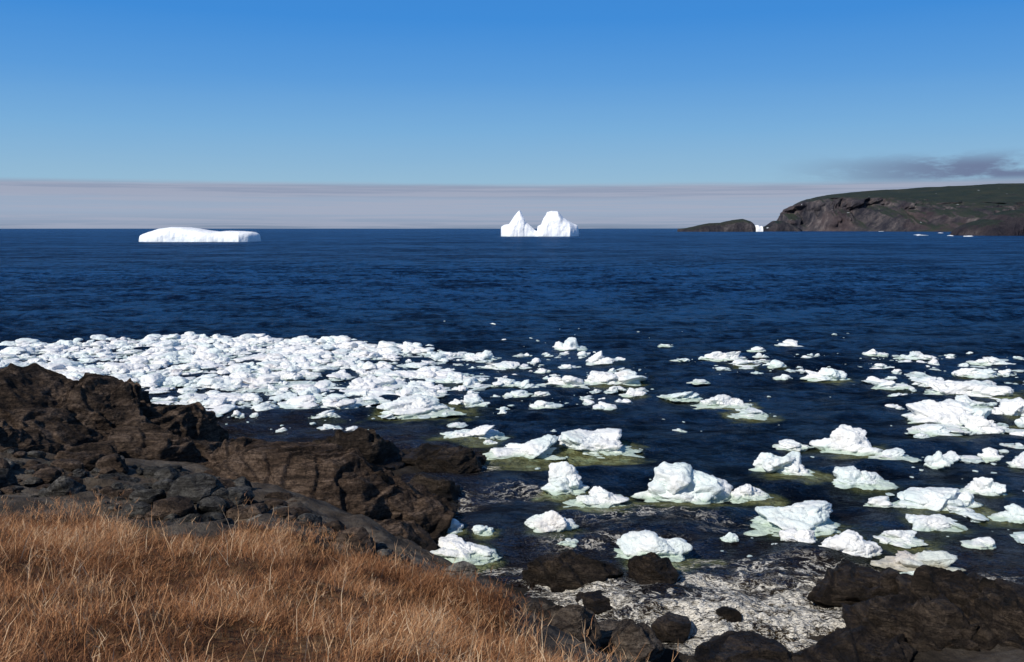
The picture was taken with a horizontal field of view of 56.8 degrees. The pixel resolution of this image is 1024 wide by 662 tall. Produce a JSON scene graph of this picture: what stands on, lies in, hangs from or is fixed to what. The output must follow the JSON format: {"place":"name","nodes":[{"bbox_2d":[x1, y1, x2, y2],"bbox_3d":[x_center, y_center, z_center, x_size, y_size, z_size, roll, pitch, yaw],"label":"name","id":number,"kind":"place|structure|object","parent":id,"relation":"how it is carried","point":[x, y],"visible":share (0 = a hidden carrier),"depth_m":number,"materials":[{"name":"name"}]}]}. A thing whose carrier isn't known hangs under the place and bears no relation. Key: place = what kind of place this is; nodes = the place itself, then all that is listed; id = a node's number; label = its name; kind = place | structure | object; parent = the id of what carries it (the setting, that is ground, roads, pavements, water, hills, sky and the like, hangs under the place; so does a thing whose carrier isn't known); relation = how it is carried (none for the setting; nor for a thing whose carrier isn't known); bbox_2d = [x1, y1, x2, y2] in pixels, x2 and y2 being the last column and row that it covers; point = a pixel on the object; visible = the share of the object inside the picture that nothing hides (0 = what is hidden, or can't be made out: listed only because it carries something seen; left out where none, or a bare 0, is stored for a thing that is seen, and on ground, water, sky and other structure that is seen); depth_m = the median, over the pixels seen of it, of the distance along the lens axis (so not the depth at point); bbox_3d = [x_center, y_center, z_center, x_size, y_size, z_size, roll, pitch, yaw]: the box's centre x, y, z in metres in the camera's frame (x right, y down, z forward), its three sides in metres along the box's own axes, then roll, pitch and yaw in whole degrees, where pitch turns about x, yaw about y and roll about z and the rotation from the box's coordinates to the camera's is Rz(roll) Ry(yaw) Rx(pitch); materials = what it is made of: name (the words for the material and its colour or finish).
{"place":"outdoors","nodes":[
{"label":"outdoors","id":0,"kind":"place"},
{"bbox_2d":[0,331,507,424],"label":"pack ice field","id":1,"kind":"structure","parent":0,"point":[199,353],"depth_m":61.02,"materials":[{"name":"ice"}]},
{"bbox_2d":[0,229,1023,655],"bbox_3d":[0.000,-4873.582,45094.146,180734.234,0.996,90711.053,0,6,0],"label":"sea water","id":2,"kind":"structure","parent":0,"point":[610,293],"depth_m":77.57,"materials":[{"name":"liquid"}]},
{"bbox_2d":[139,227,260,241],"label":"tabular iceberg","id":3,"kind":"object","parent":2,"relation":"on","point":[180,234],"visible":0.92,"depth_m":638.16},
{"bbox_2d":[222,371,256,383],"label":"ice chunk","id":4,"kind":"object","parent":2,"relation":"on","point":[244,376],"visible":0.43,"depth_m":55.26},
{"bbox_2d":[270,370,303,380],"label":"ice chunk","id":5,"kind":"object","parent":2,"relation":"on","point":[284,375],"visible":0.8,"depth_m":56.57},
{"bbox_2d":[311,410,338,418],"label":"ice chunk","id":6,"kind":"object","parent":2,"relation":"on","point":[327,413],"visible":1,"depth_m":45.30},
{"bbox_2d":[362,375,395,385],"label":"ice chunk","id":7,"kind":"object","parent":2,"relation":"on","point":[386,380],"visible":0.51,"depth_m":54.18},
{"bbox_2d":[376,395,466,419],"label":"ice chunk","id":8,"kind":"object","parent":2,"relation":"on","point":[408,407],"visible":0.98,"depth_m":46.56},
{"bbox_2d":[409,389,449,397],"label":"ice chunk","id":9,"kind":"object","parent":2,"relation":"on","point":[432,392],"visible":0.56,"depth_m":50.83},
{"bbox_2d":[411,366,452,373],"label":"ice chunk","id":10,"kind":"object","parent":2,"relation":"on","point":[435,370],"visible":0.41,"depth_m":58.69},
{"bbox_2d":[231,351,653,432],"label":"brash ice","id":11,"kind":"structure","parent":2,"relation":"on","point":[525,384],"depth_m":52.46,"materials":[{"name":"ice"}]},
{"bbox_2d":[446,519,463,533],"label":"ice chunk","id":12,"kind":"object","parent":2,"relation":"on","point":[456,526],"visible":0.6,"depth_m":28.20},
{"bbox_2d":[435,372,481,383],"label":"ice chunk","id":13,"kind":"object","parent":2,"relation":"on","point":[455,377],"visible":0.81,"depth_m":55.34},
{"bbox_2d":[430,533,501,564],"bbox_3d":[-1.400,6.185,26.285,2.263,0.631,1.430,2,7,21],"label":"ice chunk","id":14,"kind":"object","parent":2,"relation":"on","point":[451,546],"visible":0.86,"depth_m":26.07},
{"bbox_2d":[449,393,489,406],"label":"ice chunk","id":15,"kind":"object","parent":2,"relation":"on","point":[472,400],"visible":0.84,"depth_m":48.16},
{"bbox_2d":[440,425,509,439],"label":"ice chunk","id":16,"kind":"object","parent":2,"relation":"on","point":[485,432],"visible":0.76,"depth_m":40.89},
{"bbox_2d":[471,525,493,535],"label":"ice chunk","id":17,"kind":"object","parent":2,"relation":"on","point":[483,530],"visible":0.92,"depth_m":28.02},
{"bbox_2d":[478,350,496,359],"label":"ice chunk","id":18,"kind":"object","parent":2,"relation":"on","point":[487,354],"visible":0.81,"depth_m":65.24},
{"bbox_2d":[481,361,519,368],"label":"ice chunk","id":19,"kind":"object","parent":2,"relation":"on","point":[508,365],"visible":0.93,"depth_m":61.20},
{"bbox_2d":[491,377,520,387],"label":"ice chunk","id":20,"kind":"object","parent":2,"relation":"on","point":[501,382],"visible":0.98,"depth_m":54.33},
{"bbox_2d":[503,390,532,397],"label":"ice chunk","id":21,"kind":"object","parent":2,"relation":"on","point":[520,393],"visible":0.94,"depth_m":50.98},
{"bbox_2d":[483,434,568,459],"bbox_3d":[0.607,4.694,38.228,3.607,1.088,2.531,0,6,0],"label":"ice chunk","id":22,"kind":"object","parent":2,"relation":"on","point":[535,448],"visible":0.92,"depth_m":37.57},
{"bbox_2d":[501,210,578,235],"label":"twin peak iceberg","id":23,"kind":"object","parent":2,"relation":"on","point":[554,223],"visible":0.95,"depth_m":1075.50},
{"bbox_2d":[529,400,563,408],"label":"ice chunk","id":24,"kind":"object","parent":2,"relation":"on","point":[539,404],"visible":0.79,"depth_m":47.62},
{"bbox_2d":[524,510,578,532],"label":"ice chunk","id":25,"kind":"object","parent":2,"relation":"on","point":[551,521],"visible":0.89,"depth_m":28.26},
{"bbox_2d":[541,461,589,495],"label":"ice chunk","id":26,"kind":"object","parent":2,"relation":"on","point":[565,477],"visible":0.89,"depth_m":32.64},
{"bbox_2d":[546,375,589,386],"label":"ice chunk","id":27,"kind":"object","parent":2,"relation":"on","point":[566,381],"visible":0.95,"depth_m":54.27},
{"bbox_2d":[557,538,578,547],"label":"ice chunk","id":28,"kind":"object","parent":2,"relation":"on","point":[569,542],"visible":1,"depth_m":27.16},
{"bbox_2d":[552,337,587,350],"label":"ice chunk","id":29,"kind":"object","parent":2,"relation":"on","point":[570,344],"visible":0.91,"depth_m":70.59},
{"bbox_2d":[563,486,628,507],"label":"ice chunk","id":30,"kind":"object","parent":2,"relation":"on","point":[599,497],"visible":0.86,"depth_m":31.01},
{"bbox_2d":[558,428,644,457],"bbox_3d":[3.507,4.712,38.810,3.733,1.241,2.785,0,6,0],"label":"ice chunk","id":31,"kind":"object","parent":2,"relation":"on","point":[607,442],"visible":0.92,"depth_m":38.38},
{"bbox_2d":[586,351,617,364],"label":"ice chunk","id":32,"kind":"object","parent":2,"relation":"on","point":[598,358],"visible":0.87,"depth_m":63.17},
{"bbox_2d":[592,401,617,409],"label":"ice chunk","id":33,"kind":"object","parent":2,"relation":"on","point":[600,405],"visible":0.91,"depth_m":47.32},
{"bbox_2d":[584,370,646,385],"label":"ice chunk","id":34,"kind":"object","parent":2,"relation":"on","point":[629,377],"visible":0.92,"depth_m":55.16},
{"bbox_2d":[619,388,646,396],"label":"ice chunk","id":35,"kind":"object","parent":2,"relation":"on","point":[631,392],"visible":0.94,"depth_m":51.04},
{"bbox_2d":[614,529,692,561],"bbox_3d":[3.943,6.089,26.426,2.014,0.860,1.771,5,8,41],"label":"ice chunk","id":36,"kind":"object","parent":2,"relation":"on","point":[630,544],"visible":0.91,"depth_m":26.21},
{"bbox_2d":[657,391,702,401],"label":"ice chunk","id":37,"kind":"object","parent":2,"relation":"on","point":[684,397],"visible":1,"depth_m":50.03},
{"bbox_2d":[631,461,732,503],"bbox_3d":[5.790,5.295,32.138,3.586,1.719,2.319,0,6,0],"label":"ice chunk","id":38,"kind":"object","parent":2,"relation":"on","point":[678,482],"visible":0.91,"depth_m":31.54,"materials":[{"name":"ice"}]},
{"bbox_2d":[677,219,755,231],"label":"rocky islet","id":39,"kind":"object","parent":2,"relation":"in","point":[740,225],"visible":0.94,"depth_m":2594.26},
{"bbox_2d":[690,394,753,408],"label":"ice chunk","id":40,"kind":"object","parent":2,"relation":"on","point":[720,401],"visible":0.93,"depth_m":48.07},
{"bbox_2d":[700,351,746,361],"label":"ice chunk","id":41,"kind":"object","parent":2,"relation":"on","point":[717,356],"visible":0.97,"depth_m":65.28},
{"bbox_2d":[720,532,738,542],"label":"ice chunk","id":42,"kind":"object","parent":2,"relation":"on","point":[730,537],"visible":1,"depth_m":27.42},
{"bbox_2d":[728,359,760,367],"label":"ice chunk","id":43,"kind":"object","parent":2,"relation":"on","point":[738,362],"visible":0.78,"depth_m":62.14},
{"bbox_2d":[727,407,768,419],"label":"ice chunk","id":44,"kind":"object","parent":2,"relation":"in","point":[752,413],"visible":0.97,"depth_m":45.67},
{"bbox_2d":[729,484,773,503],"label":"ice chunk","id":45,"kind":"object","parent":2,"relation":"on","point":[744,493],"visible":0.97,"depth_m":31.73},
{"bbox_2d":[762,360,786,368],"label":"ice chunk","id":46,"kind":"object","parent":2,"relation":"on","point":[773,364],"visible":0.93,"depth_m":61.55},
{"bbox_2d":[748,451,814,475],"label":"ice chunk","id":47,"kind":"object","parent":2,"relation":"on","point":[789,463],"visible":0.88,"depth_m":34.85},
{"bbox_2d":[763,221,801,230],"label":"rocky islet","id":48,"kind":"object","parent":2,"relation":"in","point":[777,226],"visible":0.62,"depth_m":2840.72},
{"bbox_2d":[775,339,803,346],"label":"ice chunk","id":49,"kind":"object","parent":2,"relation":"on","point":[789,342],"visible":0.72,"depth_m":72.34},
{"bbox_2d":[743,500,840,536],"bbox_3d":[8.736,5.788,29.077,3.588,1.107,2.413,0,6,0],"label":"ice chunk","id":50,"kind":"object","parent":2,"relation":"on","point":[813,515],"visible":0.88,"depth_m":28.55,"materials":[{"name":"ice"}]},
{"bbox_2d":[772,439,813,451],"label":"ice chunk","id":51,"kind":"object","parent":2,"relation":"on","point":[789,445],"visible":0.96,"depth_m":38.79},
{"bbox_2d":[779,528,816,542],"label":"ice chunk","id":52,"kind":"object","parent":2,"relation":"on","point":[800,535],"visible":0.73,"depth_m":27.13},
{"bbox_2d":[800,367,851,381],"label":"ice chunk","id":53,"kind":"object","parent":2,"relation":"on","point":[827,374],"visible":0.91,"depth_m":56.52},
{"bbox_2d":[809,424,882,455],"bbox_3d":[13.626,4.617,38.596,2.823,1.426,2.013,0,6,0],"label":"ice chunk","id":54,"kind":"object","parent":2,"relation":"on","point":[846,439],"visible":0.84,"depth_m":38.40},
{"bbox_2d":[677,352,1023,457],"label":"brash ice","id":55,"kind":"structure","parent":2,"relation":"on","point":[1019,423],"depth_m":59.90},
{"bbox_2d":[818,529,882,557],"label":"ice chunk","id":56,"kind":"object","parent":2,"relation":"on","point":[851,542],"visible":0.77,"depth_m":25.97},
{"bbox_2d":[831,466,898,489],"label":"ice chunk","id":57,"kind":"object","parent":2,"relation":"on","point":[847,477],"visible":0.98,"depth_m":33.40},
{"bbox_2d":[862,349,888,356],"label":"ice chunk","id":58,"kind":"object","parent":2,"relation":"on","point":[872,352],"visible":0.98,"depth_m":67.41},
{"bbox_2d":[863,496,906,507],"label":"ice chunk","id":59,"kind":"object","parent":2,"relation":"on","point":[881,501],"visible":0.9,"depth_m":30.68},
{"bbox_2d":[871,380,912,389],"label":"ice chunk","id":60,"kind":"object","parent":2,"relation":"on","point":[889,385],"visible":1,"depth_m":53.61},
{"bbox_2d":[868,448,921,461],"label":"ice chunk","id":61,"kind":"object","parent":2,"relation":"on","point":[893,454],"visible":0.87,"depth_m":37.27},
{"bbox_2d":[873,530,927,547],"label":"ice chunk","id":62,"kind":"object","parent":2,"relation":"on","point":[904,538],"visible":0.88,"depth_m":27.21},
{"bbox_2d":[895,351,937,360],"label":"ice chunk","id":63,"kind":"object","parent":2,"relation":"in","point":[915,355],"visible":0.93,"depth_m":65.43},
{"bbox_2d":[870,550,966,572],"bbox_3d":[10.837,6.200,25.336,2.501,0.759,1.398,1,6,11],"label":"ice chunk","id":64,"kind":"object","parent":2,"relation":"on","point":[903,561],"visible":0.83,"depth_m":25.08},
{"bbox_2d":[911,376,943,386],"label":"ice chunk","id":65,"kind":"object","parent":2,"relation":"on","point":[923,380],"visible":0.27,"depth_m":54.89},
{"bbox_2d":[907,423,963,436],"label":"ice chunk","id":66,"kind":"object","parent":2,"relation":"on","point":[931,430],"visible":0.94,"depth_m":41.64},
{"bbox_2d":[905,514,967,531],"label":"ice chunk","id":67,"kind":"object","parent":2,"relation":"on","point":[936,522],"visible":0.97,"depth_m":28.56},
{"bbox_2d":[924,451,950,468],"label":"ice chunk","id":68,"kind":"object","parent":2,"relation":"on","point":[936,460],"visible":1,"depth_m":35.88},
{"bbox_2d":[893,487,983,510],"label":"ice chunk","id":69,"kind":"object","parent":2,"relation":"on","point":[936,498],"visible":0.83,"depth_m":30.68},
{"bbox_2d":[901,399,991,426],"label":"ice chunk","id":70,"kind":"object","parent":2,"relation":"on","point":[946,411],"visible":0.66,"depth_m":44.23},
{"bbox_2d":[905,369,1023,543],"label":"brash ice","id":71,"kind":"structure","parent":2,"relation":"on","point":[951,457],"depth_m":37.02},
{"bbox_2d":[923,379,1013,396],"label":"ice chunk","id":72,"kind":"object","parent":2,"relation":"on","point":[985,388],"visible":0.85,"depth_m":50.95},
{"bbox_2d":[955,394,993,408],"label":"ice chunk","id":73,"kind":"object","parent":2,"relation":"on","point":[964,398],"visible":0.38,"depth_m":48.16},
{"bbox_2d":[951,368,998,378],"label":"ice chunk","id":74,"kind":"object","parent":2,"relation":"on","point":[976,373],"visible":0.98,"depth_m":57.74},
{"bbox_2d":[960,537,996,549],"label":"ice chunk","id":75,"kind":"object","parent":2,"relation":"on","point":[980,543],"visible":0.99,"depth_m":26.90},
{"bbox_2d":[959,414,1004,434],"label":"ice chunk","id":76,"kind":"object","parent":2,"relation":"on","point":[976,423],"visible":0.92,"depth_m":42.13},
{"bbox_2d":[959,477,1006,495],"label":"ice chunk","id":77,"kind":"object","parent":2,"relation":"on","point":[984,486],"visible":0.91,"depth_m":32.14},
{"bbox_2d":[950,209,1023,235],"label":"rocky point","id":78,"kind":"structure","parent":2,"relation":"in","point":[1007,223],"depth_m":1197.19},
{"bbox_2d":[977,447,1003,462],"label":"ice chunk","id":79,"kind":"object","parent":2,"relation":"on","point":[989,455],"visible":1,"depth_m":37.17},
{"bbox_2d":[966,356,1015,365],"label":"ice chunk","id":80,"kind":"object","parent":2,"relation":"on","point":[987,361],"visible":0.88,"depth_m":62.81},
{"bbox_2d":[987,503,1023,523],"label":"ice chunk","id":81,"kind":"object","parent":2,"relation":"on","point":[1014,513],"visible":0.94,"depth_m":29.46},
{"bbox_2d":[994,397,1023,415],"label":"ice chunk","id":82,"kind":"object","parent":2,"relation":"on","point":[1013,407],"visible":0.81,"depth_m":45.55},
{"bbox_2d":[1006,451,1023,468],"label":"ice chunk","id":83,"kind":"object","parent":2,"relation":"on","point":[1017,461],"visible":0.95,"depth_m":35.84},
{"bbox_2d":[0,452,1023,661],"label":"rocky shore ground","id":84,"kind":"structure","parent":0,"point":[327,511],"depth_m":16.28,"materials":[{"name":"plant"}]},
{"bbox_2d":[0,487,132,530],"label":"twiggy shrub","id":85,"kind":"object","parent":84,"relation":"on","point":[62,512],"visible":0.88,"depth_m":17.15,"materials":[{"name":"brown plant"}]},
{"bbox_2d":[0,363,228,470],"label":"rock outcrop","id":86,"kind":"object","parent":84,"relation":"on","point":[88,420],"visible":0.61,"depth_m":31.18,"materials":[{"name":"stone"}]},
{"bbox_2d":[92,472,140,482],"bbox_3d":[-10.252,4.367,24.034,2.134,1.538,1.941,0,6,0],"label":"boulder","id":87,"kind":"object","parent":84,"relation":"on","point":[123,476],"visible":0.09,"depth_m":23.92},
{"bbox_2d":[143,466,162,478],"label":"boulder","id":88,"kind":"object","parent":84,"relation":"on","point":[149,472],"visible":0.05,"depth_m":25.25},
{"bbox_2d":[167,514,219,522],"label":"boulder","id":89,"kind":"object","parent":84,"relation":"on","point":[198,518],"visible":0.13,"depth_m":18.02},
{"bbox_2d":[0,449,424,574],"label":"rubble","id":90,"kind":"object","parent":84,"relation":"on","point":[207,494],"visible":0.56,"depth_m":20.25,"materials":[{"name":"stone"}]},
{"bbox_2d":[228,476,252,488],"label":"boulder","id":91,"kind":"object","parent":84,"relation":"on","point":[241,480],"visible":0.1,"depth_m":24.03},
{"bbox_2d":[264,492,296,501],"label":"boulder","id":92,"kind":"object","parent":84,"relation":"on","point":[282,496],"visible":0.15,"depth_m":23.49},
{"bbox_2d":[265,507,359,556],"bbox_3d":[-3.647,3.754,17.253,1.656,0.885,1.877,-2,6,-16],"label":"twiggy shrub","id":93,"kind":"object","parent":84,"relation":"on","point":[308,535],"visible":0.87,"depth_m":17.18,"materials":[{"name":"brown plant"}]},
{"bbox_2d":[204,436,457,551],"bbox_3d":[-5.713,5.372,28.370,8.038,3.944,6.616,0,6,0],"label":"rock slab","id":94,"kind":"object","parent":84,"relation":"on","point":[352,481],"visible":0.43,"depth_m":27.48,"materials":[{"name":"stone"}]},
{"bbox_2d":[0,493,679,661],"bbox_3d":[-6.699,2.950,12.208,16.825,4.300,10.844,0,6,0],"label":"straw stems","id":95,"kind":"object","parent":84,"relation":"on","point":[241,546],"visible":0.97,"depth_m":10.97,"materials":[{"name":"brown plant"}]},
{"bbox_2d":[316,539,476,590],"bbox_3d":[-2.064,4.133,16.410,2.386,1.170,2.216,4,7,31],"label":"twiggy shrub","id":96,"kind":"object","parent":84,"relation":"on","point":[407,567],"visible":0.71,"depth_m":16.17,"materials":[{"name":"brown plant"}]},
{"bbox_2d":[312,427,485,502],"bbox_3d":[-4.693,4.989,34.476,7.395,2.805,6.888,0,6,0],"label":"rock ledge","id":97,"kind":"object","parent":84,"relation":"on","point":[372,446],"visible":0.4,"depth_m":34.98,"materials":[{"name":"stone"}]},
{"bbox_2d":[397,558,505,622],"bbox_3d":[-1.017,4.311,16.268,1.923,1.160,2.520,0,6,0],"label":"twiggy shrub","id":98,"kind":"object","parent":84,"relation":"on","point":[449,577],"visible":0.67,"depth_m":16.02,"materials":[{"name":"brown plant"}]},
{"bbox_2d":[443,561,475,585],"bbox_3d":[-1.004,4.630,17.583,0.629,0.729,0.475,-2,7,-21],"label":"boulder","id":99,"kind":"object","parent":84,"relation":"on","point":[469,571],"visible":0.27,"depth_m":17.50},
{"bbox_2d":[427,569,550,637],"bbox_3d":[-0.315,4.490,15.744,2.245,1.327,2.489,5,8,40],"label":"twiggy shrub","id":100,"kind":"object","parent":84,"relation":"on","point":[492,606],"visible":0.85,"depth_m":15.53,"materials":[{"name":"brown plant"}]},
{"bbox_2d":[476,585,664,661],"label":"shore ledge","id":101,"kind":"object","parent":84,"relation":"on","point":[570,619],"visible":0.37,"depth_m":18.27,"materials":[{"name":"stone"}]},
{"bbox_2d":[522,550,623,592],"bbox_3d":[1.562,6.369,24.440,2.673,1.380,1.936,0,6,0],"label":"shore rock","id":102,"kind":"object","parent":84,"relation":"on","point":[566,570],"visible":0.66,"depth_m":23.96,"materials":[{"name":"stone"}]},
{"bbox_2d":[576,590,611,613],"bbox_3d":[1.986,6.545,22.809,1.060,0.491,1.221,-5,8,-38],"label":"shore rock","id":103,"kind":"object","parent":84,"relation":"on","point":[596,602],"visible":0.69,"depth_m":22.54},
{"bbox_2d":[627,552,678,584],"bbox_3d":[3.554,6.413,24.248,1.178,1.414,1.390,-2,7,-21],"label":"shore rock","id":104,"kind":"object","parent":84,"relation":"on","point":[650,568],"visible":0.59,"depth_m":23.99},
{"bbox_2d":[651,612,690,642],"bbox_3d":[3.567,6.699,21.279,0.936,0.604,1.055,0,6,0],"label":"shore rock","id":105,"kind":"object","parent":84,"relation":"on","point":[670,627],"visible":0.9,"depth_m":20.97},
{"bbox_2d":[716,606,741,622],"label":"shore rock","id":106,"kind":"object","parent":84,"relation":"on","point":[730,614],"visible":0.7,"depth_m":21.71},
{"bbox_2d":[693,630,792,661],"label":"shore rock","id":107,"kind":"object","parent":84,"relation":"on","point":[739,646],"visible":1,"depth_m":19.66,"materials":[{"name":"stone"}]},
{"bbox_2d":[790,625,916,661],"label":"shore rock","id":108,"kind":"object","parent":84,"relation":"on","point":[862,643],"visible":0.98,"depth_m":19.41,"materials":[{"name":"stone"}]},
{"bbox_2d":[807,560,899,607],"bbox_3d":[8.725,6.484,23.140,2.554,1.258,2.420,3,7,29],"label":"shore rock","id":109,"kind":"object","parent":84,"relation":"on","point":[849,582],"visible":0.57,"depth_m":22.80,"materials":[{"name":"stone"}]},
{"bbox_2d":[841,592,980,651],"bbox_3d":[8.752,6.649,20.869,3.316,1.859,3.213,0,6,0],"label":"shore rock","id":110,"kind":"object","parent":84,"relation":"on","point":[939,622],"visible":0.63,"depth_m":20.16,"materials":[{"name":"stone"}]},
{"bbox_2d":[894,565,1023,611],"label":"shore rock","id":111,"kind":"object","parent":84,"relation":"on","point":[960,589],"visible":0.25,"depth_m":22.07,"materials":[{"name":"stone"}]},
{"bbox_2d":[962,587,1023,650],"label":"shore rock","id":112,"kind":"object","parent":84,"relation":"on","point":[997,615],"visible":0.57,"depth_m":20.05,"materials":[{"name":"stone"}]},
{"bbox_2d":[0,0,1023,228],"label":"sky","id":113,"kind":"structure","parent":0,"point":[115,114],"materials":[{"name":"blue"}]},
{"bbox_2d":[776,183,1023,231],"bbox_3d":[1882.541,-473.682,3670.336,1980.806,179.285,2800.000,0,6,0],"label":"headland cliff","id":114,"kind":"structure","parent":0,"point":[939,209],"depth_m":3045.93,"materials":[{"name":"stone"}]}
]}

